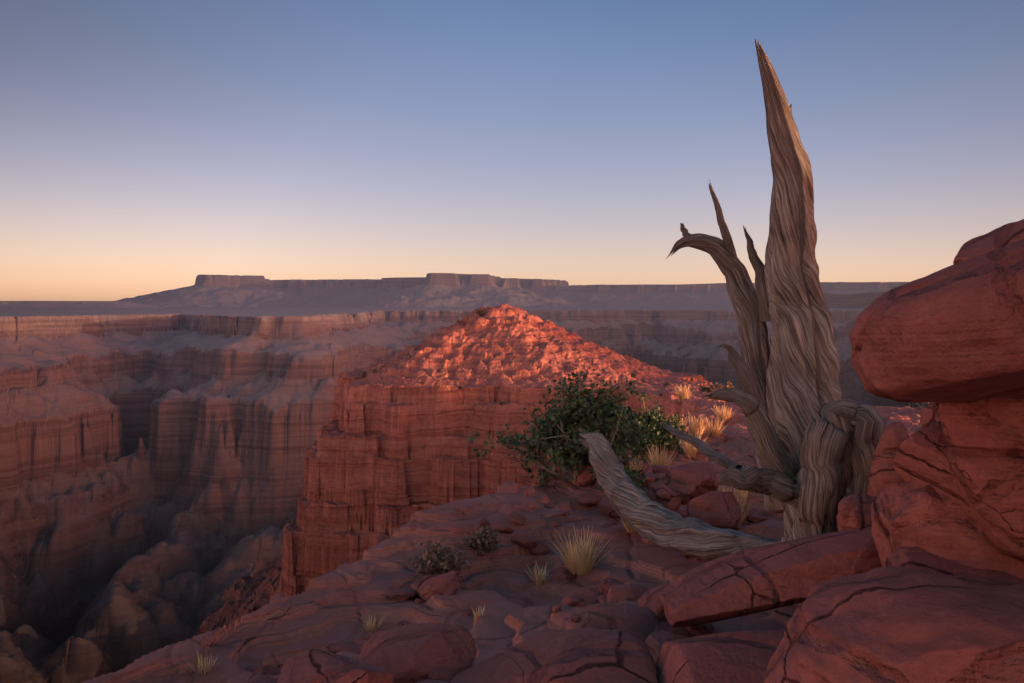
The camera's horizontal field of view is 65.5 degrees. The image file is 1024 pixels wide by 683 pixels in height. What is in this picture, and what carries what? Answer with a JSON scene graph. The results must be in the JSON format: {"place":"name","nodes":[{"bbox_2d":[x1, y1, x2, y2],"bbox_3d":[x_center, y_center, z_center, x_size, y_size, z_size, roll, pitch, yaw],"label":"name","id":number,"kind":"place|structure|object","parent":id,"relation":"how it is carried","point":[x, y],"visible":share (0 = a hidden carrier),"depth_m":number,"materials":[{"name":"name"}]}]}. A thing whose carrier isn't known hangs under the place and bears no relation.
{"place":"outdoors","nodes":[
{"label":"outdoors","id":0,"kind":"place"},
{"bbox_2d":[0,273,928,682],"bbox_3d":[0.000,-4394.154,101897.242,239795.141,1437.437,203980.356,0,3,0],"label":"canyon terrain","id":1,"kind":"structure","parent":0,"point":[174,461],"depth_m":1647.21,"materials":[{"name":"stone"}]},
{"bbox_2d":[187,383,758,674],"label":"dry grass tufts","id":2,"kind":"object","parent":1,"relation":"on","point":[578,562],"visible":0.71,"depth_m":6.77,"materials":[{"name":"beige plant"}]},
{"bbox_2d":[240,309,733,602],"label":"scrub","id":3,"kind":"object","parent":1,"relation":"on","point":[703,389],"depth_m":76.37,"materials":[{"name":"green plant"}]},
{"bbox_2d":[244,426,802,682],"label":"rocks","id":4,"kind":"object","parent":1,"relation":"on","point":[425,588],"visible":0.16,"depth_m":5.17,"materials":[{"name":"stone"}]},
{"bbox_2d":[468,368,647,489],"bbox_3d":[0.618,0.989,8.342,1.764,1.449,1.666,-1,3,-24],"label":"juniper bush","id":5,"kind":"object","parent":1,"relation":"on","point":[579,406],"depth_m":8.33,"materials":[{"name":"green plant"}]},
{"bbox_2d":[277,219,1023,682],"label":"boulders","id":6,"kind":"object","parent":1,"relation":"on","point":[911,569],"visible":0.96,"depth_m":2.94,"materials":[{"name":"stone"}]},
{"bbox_2d":[613,391,689,461],"bbox_3d":[2.358,1.579,13.934,1.426,1.456,1.351,0,3,0],"label":"juniper bush","id":7,"kind":"object","parent":1,"relation":"on","point":[641,419],"depth_m":13.59,"materials":[{"name":"green plant"}]},
{"bbox_2d":[408,402,929,575],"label":"dry shrubs","id":8,"kind":"object","parent":1,"relation":"on","point":[476,535],"depth_m":5.62,"materials":[{"name":"green plant"}]},
{"bbox_2d":[578,38,886,561],"bbox_3d":[1.441,-0.210,6.201,1.347,3.305,3.849,-1,3,-12],"label":"dead tree","id":9,"kind":"object","parent":1,"relation":"on","point":[815,436],"visible":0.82,"depth_m":4.85,"materials":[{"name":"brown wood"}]},
{"bbox_2d":[823,292,884,307],"bbox_3d":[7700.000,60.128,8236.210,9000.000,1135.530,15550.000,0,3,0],"label":"rim plateau","id":10,"kind":"structure","parent":1,"relation":"on","point":[850,300],"depth_m":7596.16,"materials":[{"name":"stone"}]},
{"bbox_2d":[0,0,1023,300],"label":"sky","id":11,"kind":"structure","parent":0,"point":[147,146],"materials":[{"name":"blue"}]}
]}

